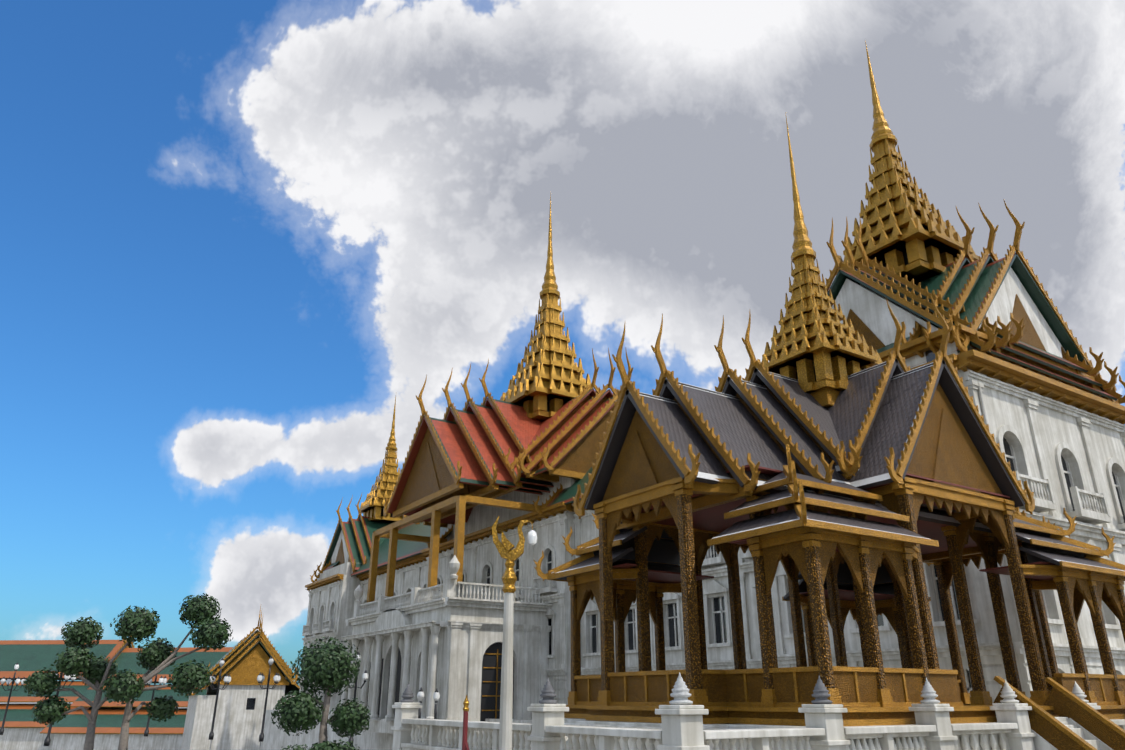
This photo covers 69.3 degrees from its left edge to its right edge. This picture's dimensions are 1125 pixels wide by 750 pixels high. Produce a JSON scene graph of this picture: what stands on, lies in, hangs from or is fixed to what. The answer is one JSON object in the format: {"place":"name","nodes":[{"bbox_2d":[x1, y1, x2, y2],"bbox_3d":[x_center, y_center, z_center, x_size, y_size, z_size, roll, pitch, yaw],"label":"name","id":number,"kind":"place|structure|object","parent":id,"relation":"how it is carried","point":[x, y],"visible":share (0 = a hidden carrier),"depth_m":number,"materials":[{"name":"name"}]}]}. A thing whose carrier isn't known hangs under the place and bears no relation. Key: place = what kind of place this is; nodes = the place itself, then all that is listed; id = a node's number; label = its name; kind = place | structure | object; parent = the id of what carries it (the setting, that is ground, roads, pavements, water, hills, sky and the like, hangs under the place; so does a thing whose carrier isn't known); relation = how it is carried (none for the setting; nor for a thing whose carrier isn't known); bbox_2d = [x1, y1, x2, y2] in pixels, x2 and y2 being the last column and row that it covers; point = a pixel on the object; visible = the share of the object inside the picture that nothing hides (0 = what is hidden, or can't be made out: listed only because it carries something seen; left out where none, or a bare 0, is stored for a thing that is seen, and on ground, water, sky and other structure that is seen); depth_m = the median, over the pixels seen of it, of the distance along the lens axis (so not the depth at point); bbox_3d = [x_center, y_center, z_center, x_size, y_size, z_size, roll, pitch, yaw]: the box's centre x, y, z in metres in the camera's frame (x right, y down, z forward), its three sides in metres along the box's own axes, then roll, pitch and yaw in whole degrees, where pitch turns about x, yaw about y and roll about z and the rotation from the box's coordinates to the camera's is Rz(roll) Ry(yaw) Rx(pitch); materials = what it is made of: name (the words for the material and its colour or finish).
{"place":"outdoors","nodes":[
{"label":"outdoors","id":0,"kind":"place"},
{"bbox_2d":[0,702,186,707],"bbox_3d":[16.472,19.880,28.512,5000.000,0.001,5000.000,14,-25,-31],"label":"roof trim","id":1,"kind":"structure","parent":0,"point":[36,703],"depth_m":1430.17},
{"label":"palace platform paving","id":2,"kind":"structure","parent":1,"relation":"on","visible":0},
{"bbox_2d":[0,652,438,745],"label":"iron lamp posts","id":3,"kind":"object","parent":2,"relation":"on","point":[47,740],"visible":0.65,"depth_m":40.89,"materials":[{"name":"black metal"}]},
{"bbox_2d":[0,530,536,700],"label":"lamp globes","id":4,"kind":"object","parent":3,"relation":"on","point":[532,537],"visible":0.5,"depth_m":40.27,"materials":[{"name":"white glass"}]},
{"bbox_2d":[462,711,468,749],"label":"red pole","id":5,"kind":"object","parent":2,"relation":"on","point":[465,746],"visible":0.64,"depth_m":11.17,"materials":[{"name":"paint"}]},
{"bbox_2d":[299,341,1124,735],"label":"chakri hall walls","id":6,"kind":"structure","parent":2,"relation":"on","point":[447,635],"depth_m":44.84,"materials":[{"name":"white paint"}]},
{"bbox_2d":[378,647,410,714],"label":"chakri porch openings","id":7,"kind":"object","parent":6,"relation":"in","point":[398,677],"visible":0.07,"depth_m":51.34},
{"bbox_2d":[480,642,513,720],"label":"chakri porch doors","id":8,"kind":"structure","parent":6,"relation":"in","point":[488,688],"depth_m":46.35,"materials":[{"name":"black glass"}]},
{"bbox_2d":[388,389,613,524],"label":"red chakri roof tiles","id":9,"kind":"object","parent":6,"relation":"on","point":[525,428],"visible":0.25,"depth_m":57.29,"materials":[{"name":"red tile"}]},
{"bbox_2d":[388,388,616,509],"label":"green chakri roof borders","id":10,"kind":"object","parent":9,"relation":"attached to","point":[511,483],"visible":0.12,"depth_m":53.94,"materials":[{"name":"tile"}]},
{"bbox_2d":[246,350,1124,709],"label":"window frames","id":11,"kind":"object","parent":6,"relation":"on","point":[930,354],"visible":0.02,"depth_m":39.00,"materials":[{"name":"white wood"}]},
{"bbox_2d":[330,294,1075,565],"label":"gable pediments","id":12,"kind":"object","parent":6,"relation":"on","point":[429,473],"visible":0.06,"depth_m":54.38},
{"bbox_2d":[305,199,1124,718],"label":"roof trim","id":13,"kind":"structure","parent":6,"relation":"on","point":[981,359],"depth_m":35.96,"materials":[{"name":"gold metal"}]},
{"bbox_2d":[330,267,1102,563],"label":"chakri wing gables","id":14,"kind":"object","parent":6,"relation":"on","point":[868,307],"visible":0.04,"depth_m":33.51,"materials":[{"name":"white paint"}]},
{"bbox_2d":[311,445,1124,702],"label":"windows","id":15,"kind":"structure","parent":6,"relation":"attached to","point":[1013,458],"depth_m":38.62,"materials":[{"name":"glass"}]},
{"bbox_2d":[323,252,1114,576],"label":"chakri roof borders","id":16,"kind":"object","parent":6,"relation":"on","point":[849,274],"visible":0.12,"depth_m":35.17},
{"bbox_2d":[324,253,1116,576],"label":"green roof tiles","id":17,"kind":"object","parent":6,"relation":"on","point":[980,287],"visible":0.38,"depth_m":34.15,"materials":[{"name":"green tile"}]},
{"bbox_2d":[391,593,1124,749],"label":"terrace balustrade walls","id":18,"kind":"structure","parent":2,"relation":"on","point":[679,727],"depth_m":13.39,"materials":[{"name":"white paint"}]},
{"bbox_2d":[534,296,1124,749],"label":"pavilion roof trim","id":19,"kind":"structure","parent":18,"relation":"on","point":[726,492],"depth_m":17.60,"materials":[{"name":"gold metal"}]},
{"bbox_2d":[557,358,1124,600],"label":"pavilion roof tiles","id":20,"kind":"object","parent":19,"relation":"on","point":[739,429],"visible":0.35,"depth_m":18.97,"materials":[{"name":"grey tile"}]},
{"bbox_2d":[796,362,816,381],"bbox_3d":[7.017,0.246,22.232,1.250,0.750,1.250,14,-25,-31],"label":"pavilion spire neck","id":21,"kind":"object","parent":20,"relation":"on","point":[814,372],"depth_m":21.69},
{"bbox_2d":[755,112,882,392],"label":"spire","id":22,"kind":"structure","parent":21,"relation":"on","point":[816,332],"depth_m":22.01,"materials":[{"name":"gold metal"}]},
{"bbox_2d":[564,382,1124,749],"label":"pavilion gold panels","id":23,"kind":"object","parent":18,"relation":"on","point":[945,450],"visible":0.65,"depth_m":17.55,"materials":[{"name":"gold metal"}]},
{"bbox_2d":[30,598,364,749],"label":"tree foliage","id":24,"kind":"object","parent":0,"point":[124,688],"visible":0.23,"depth_m":29.64,"materials":[{"name":"green plant"}]},
{"bbox_2d":[0,677,531,749],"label":"hall walls","id":25,"kind":"structure","parent":0,"point":[237,725],"depth_m":90.32,"materials":[{"name":"white paint"}]},
{"bbox_2d":[0,630,269,732],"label":"hall roof borders","id":26,"kind":"object","parent":25,"relation":"on","point":[19,674],"visible":0.23,"depth_m":124.44,"materials":[{"name":"orange tile"}]},
{"bbox_2d":[0,630,299,727],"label":"hall roof tiles","id":27,"kind":"object","parent":25,"relation":"on","point":[30,657],"visible":0.25,"depth_m":127.32,"materials":[{"name":"green tile"}]},
{"bbox_2d":[0,606,299,733],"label":"hall gold trim","id":28,"kind":"structure","parent":25,"relation":"attached to","point":[249,667],"depth_m":93.14,"materials":[{"name":"gold metal"}]},
{"bbox_2d":[463,516,532,710],"bbox_3d":[-1.032,3.575,12.674,1.587,3.042,1.248,14,-25,-31],"label":"lamppost ornament","id":29,"kind":"object","parent":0,"point":[505,547],"visible":1,"depth_m":13.53,"materials":[{"name":"gold metal"}]},
{"bbox_2d":[0,0,1124,685],"label":"sky","id":30,"kind":"structure","parent":0,"point":[233,233],"materials":[{"name":"blue"}]},
{"bbox_2d":[381,253,908,517],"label":"chakri spire necks","id":31,"kind":"object","parent":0,"point":[884,265],"visible":0.05,"depth_m":37.78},
{"bbox_2d":[360,41,978,522],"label":"spires","id":32,"kind":"object","parent":31,"relation":"on","point":[898,217],"visible":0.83,"depth_m":40.26,"materials":[{"name":"gold metal"}]},
{"bbox_2d":[400,672,1088,704],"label":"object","id":33,"kind":"structure","parent":0,"point":[820,694],"depth_m":13.74,"materials":[{"name":"white stone"}]},
{"bbox_2d":[580,464,1055,600],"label":"pavilion ceiling","id":34,"kind":"structure","parent":0,"point":[710,519],"depth_m":19.84,"materials":[{"name":"brown wood"}]},
{"bbox_2d":[551,359,1122,573],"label":"pavilion roof bands","id":35,"kind":"object","parent":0,"point":[882,477],"visible":0.1,"depth_m":17.98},
{"bbox_2d":[570,483,1124,692],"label":"pavilion columns","id":36,"kind":"structure","parent":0,"point":[915,633],"depth_m":18.56,"materials":[{"name":"brown wood"}]}
]}

